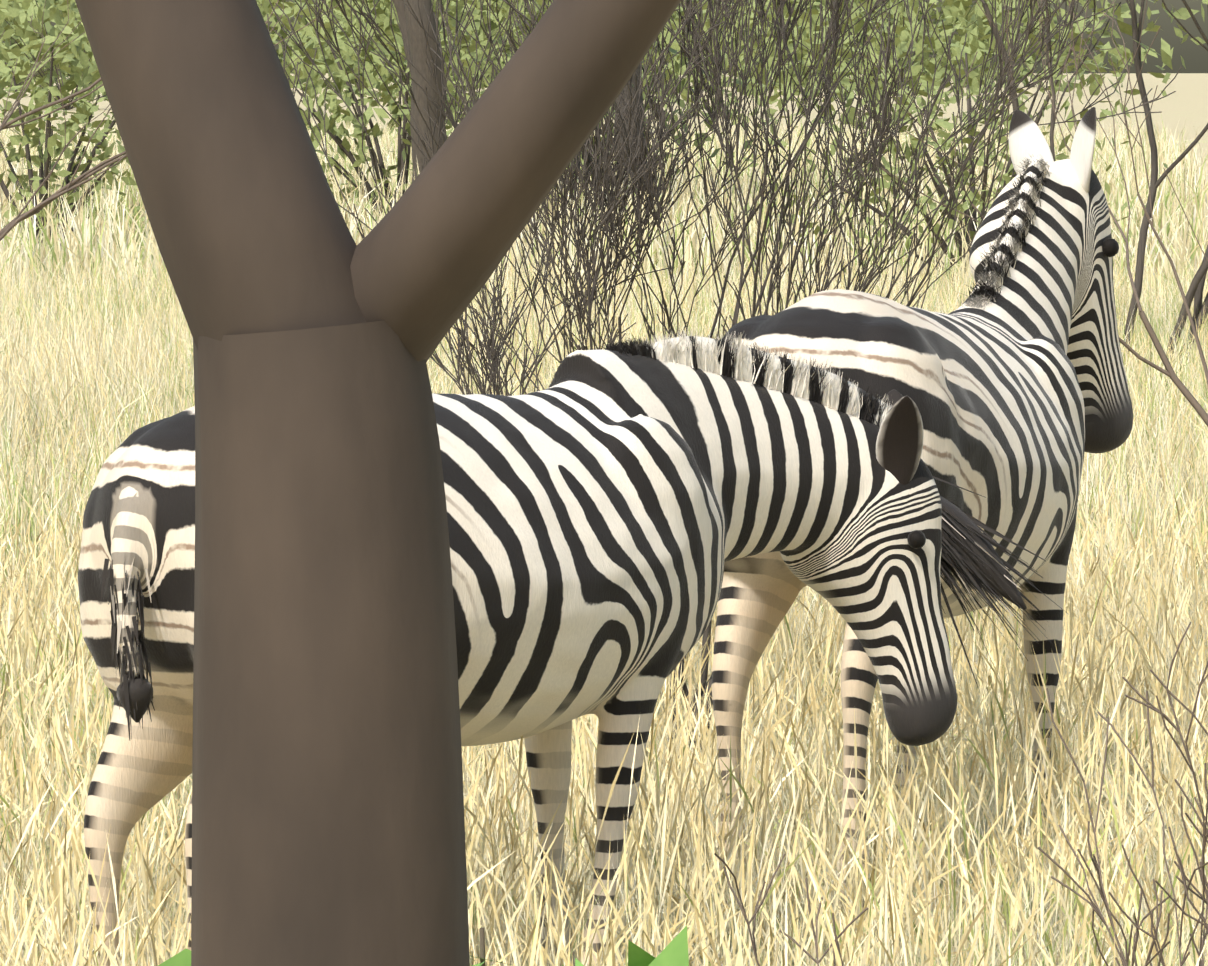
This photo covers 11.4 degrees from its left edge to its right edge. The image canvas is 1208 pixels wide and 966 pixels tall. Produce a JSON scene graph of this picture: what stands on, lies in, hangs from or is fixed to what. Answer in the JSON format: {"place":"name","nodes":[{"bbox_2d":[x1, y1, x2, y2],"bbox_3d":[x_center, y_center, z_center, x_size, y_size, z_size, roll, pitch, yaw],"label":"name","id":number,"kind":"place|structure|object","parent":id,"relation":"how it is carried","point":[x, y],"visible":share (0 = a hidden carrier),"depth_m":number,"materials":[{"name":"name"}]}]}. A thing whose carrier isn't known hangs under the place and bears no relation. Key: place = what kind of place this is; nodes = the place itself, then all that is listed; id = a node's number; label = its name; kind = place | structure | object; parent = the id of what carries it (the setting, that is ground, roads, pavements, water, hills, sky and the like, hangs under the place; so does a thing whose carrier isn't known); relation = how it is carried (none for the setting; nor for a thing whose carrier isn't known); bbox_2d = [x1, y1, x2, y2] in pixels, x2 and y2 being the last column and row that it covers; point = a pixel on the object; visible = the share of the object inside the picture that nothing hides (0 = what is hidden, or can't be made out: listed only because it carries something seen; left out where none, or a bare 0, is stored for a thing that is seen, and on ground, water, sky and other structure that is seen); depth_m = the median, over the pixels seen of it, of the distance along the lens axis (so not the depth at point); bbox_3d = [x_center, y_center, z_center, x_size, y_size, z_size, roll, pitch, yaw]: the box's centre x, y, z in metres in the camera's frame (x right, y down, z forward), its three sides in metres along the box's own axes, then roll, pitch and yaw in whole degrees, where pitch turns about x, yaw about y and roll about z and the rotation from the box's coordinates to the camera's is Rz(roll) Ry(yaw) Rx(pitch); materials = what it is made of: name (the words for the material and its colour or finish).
{"place":"outdoors","nodes":[
{"label":"outdoors","id":0,"kind":"place"},
{"bbox_2d":[259,0,460,87],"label":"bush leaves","id":1,"kind":"object","parent":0,"point":[325,70],"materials":[{"name":"green plant"}]},
{"bbox_2d":[268,0,560,223],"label":"bush leaves","id":2,"kind":"object","parent":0,"point":[337,110],"depth_m":71.62,"materials":[{"name":"green plant"}]},
{"bbox_2d":[257,0,776,129],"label":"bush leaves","id":3,"kind":"object","parent":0,"point":[381,112],"depth_m":201.44,"materials":[{"name":"green plant"}]},
{"bbox_2d":[313,0,875,117],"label":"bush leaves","id":4,"kind":"object","parent":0,"point":[772,111],"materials":[{"name":"green plant"}]},
{"bbox_2d":[0,417,1207,965],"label":"grass","id":5,"kind":"structure","parent":0,"point":[990,910],"depth_m":13.39,"materials":[{"name":"beige plant"}]},
{"bbox_2d":[0,231,1207,635],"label":"grass","id":6,"kind":"structure","parent":0,"point":[102,339],"depth_m":32.83,"materials":[{"name":"beige plant"}]},
{"bbox_2d":[0,111,1207,319],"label":"grass","id":7,"kind":"structure","parent":0,"point":[98,233],"depth_m":62.76,"materials":[{"name":"beige plant"}]},
{"bbox_2d":[0,73,1207,958],"bbox_3d":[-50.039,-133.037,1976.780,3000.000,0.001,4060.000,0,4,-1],"label":"savanna ground","id":8,"kind":"structure","parent":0,"point":[1182,103],"depth_m":322.69,"materials":[{"name":"soil"}]},
{"bbox_2d":[3,2,66,82],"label":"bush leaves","id":9,"kind":"object","parent":8,"relation":"on","point":[13,45],"visible":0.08,"depth_m":703.21,"materials":[{"name":"green plant"}]},
{"bbox_2d":[0,0,103,96],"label":"bush leaves","id":10,"kind":"object","parent":8,"relation":"on","point":[26,41],"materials":[{"name":"green plant"}]},
{"bbox_2d":[0,0,149,250],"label":"bush leaves","id":11,"kind":"object","parent":8,"relation":"on","point":[85,109],"depth_m":63.34,"materials":[{"name":"green plant"}]},
{"bbox_2d":[0,0,326,86],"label":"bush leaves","id":12,"kind":"object","parent":8,"relation":"on","point":[33,34],"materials":[{"name":"green plant"}]},
{"bbox_2d":[0,0,340,240],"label":"bare bush","id":13,"kind":"object","parent":8,"relation":"on","point":[80,180],"visible":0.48,"depth_m":28.47,"materials":[{"name":"brown plant"}]},
{"bbox_2d":[0,0,364,109],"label":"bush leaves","id":14,"kind":"object","parent":8,"relation":"on","point":[27,29],"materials":[{"name":"green plant"}]},
{"bbox_2d":[71,0,363,87],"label":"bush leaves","id":15,"kind":"object","parent":8,"relation":"on","point":[303,78],"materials":[{"name":"green plant"}]},
{"bbox_2d":[75,0,680,965],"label":"tree trunk","id":16,"kind":"object","parent":8,"relation":"on","point":[327,796],"visible":1,"depth_m":3.23,"materials":[{"name":"brown plant"}]},
{"bbox_2d":[392,0,446,182],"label":"tree","id":17,"kind":"object","parent":8,"relation":"on","point":[413,32],"visible":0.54,"depth_m":69.24,"materials":[{"name":"brown plant"}]},
{"bbox_2d":[158,925,688,965],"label":"leaves","id":18,"kind":"object","parent":8,"relation":"on","point":[674,952],"depth_m":4.61,"materials":[{"name":"green plant"}]},
{"bbox_2d":[270,0,737,101],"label":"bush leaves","id":19,"kind":"object","parent":8,"relation":"on","point":[396,91],"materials":[{"name":"green plant"}]},
{"bbox_2d":[316,0,705,87],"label":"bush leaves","id":20,"kind":"object","parent":8,"relation":"on","point":[444,1],"depth_m":707.65,"materials":[{"name":"green plant"}]},
{"bbox_2d":[78,327,956,965],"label":"zebra","id":21,"kind":"object","parent":8,"relation":"on","point":[612,509],"visible":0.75,"depth_m":11.97},
{"bbox_2d":[331,0,800,94],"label":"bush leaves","id":22,"kind":"object","parent":8,"relation":"on","point":[677,57],"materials":[{"name":"green plant"}]},
{"bbox_2d":[438,0,776,218],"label":"bush leaves","id":23,"kind":"object","parent":8,"relation":"on","point":[494,25],"depth_m":77.70,"materials":[{"name":"green plant"}]},
{"bbox_2d":[614,64,656,211],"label":"tree trunk","id":24,"kind":"object","parent":8,"relation":"on","point":[638,69],"visible":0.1,"depth_m":75.89,"materials":[{"name":"brown plant"}]},
{"bbox_2d":[267,0,1181,789],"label":"bare bush","id":25,"kind":"object","parent":8,"relation":"on","point":[605,164],"visible":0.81,"depth_m":16.46,"materials":[{"name":"brown plant"}]},
{"bbox_2d":[673,0,1104,87],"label":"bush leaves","id":26,"kind":"object","parent":8,"relation":"on","point":[970,27],"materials":[{"name":"green plant"}]},
{"bbox_2d":[666,0,1123,95],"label":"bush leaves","id":27,"kind":"object","parent":8,"relation":"on","point":[978,11],"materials":[{"name":"green plant"}]},
{"bbox_2d":[642,0,1170,134],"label":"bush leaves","id":28,"kind":"object","parent":8,"relation":"on","point":[958,40],"depth_m":190.12,"materials":[{"name":"green plant"}]},
{"bbox_2d":[712,107,1132,948],"bbox_3d":[0.910,0.074,14.374,0.916,2.012,2.273,2,1,22],"label":"zebra","id":29,"kind":"object","parent":8,"relation":"on","point":[1008,377],"visible":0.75,"depth_m":14.09},
{"bbox_2d":[714,622,1207,965],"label":"twigs","id":30,"kind":"object","parent":8,"relation":"on","point":[1179,865],"visible":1,"depth_m":10.04,"materials":[{"name":"brown plant"}]},
{"bbox_2d":[743,0,1205,288],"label":"bush leaves","id":31,"kind":"object","parent":8,"relation":"on","point":[929,66],"depth_m":53.68,"materials":[{"name":"green plant"}]},
{"bbox_2d":[823,0,1207,425],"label":"bare bush","id":32,"kind":"object","parent":8,"relation":"on","point":[1186,393],"visible":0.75,"depth_m":21.00,"materials":[{"name":"brown plant"}]},
{"bbox_2d":[980,0,1207,401],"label":"bush","id":33,"kind":"object","parent":8,"relation":"on","point":[1195,289],"depth_m":36.02,"materials":[{"name":"brown plant"}]},
{"bbox_2d":[2,0,1207,72],"label":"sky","id":34,"kind":"structure","parent":0,"point":[1195,56],"materials":[{"name":"white"}]},
{"bbox_2d":[660,0,842,86],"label":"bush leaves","id":35,"kind":"object","parent":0,"point":[677,19],"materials":[{"name":"green plant"}]},
{"bbox_2d":[826,0,1203,86],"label":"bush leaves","id":36,"kind":"object","parent":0,"point":[1100,57],"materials":[{"name":"green plant"}]}
]}

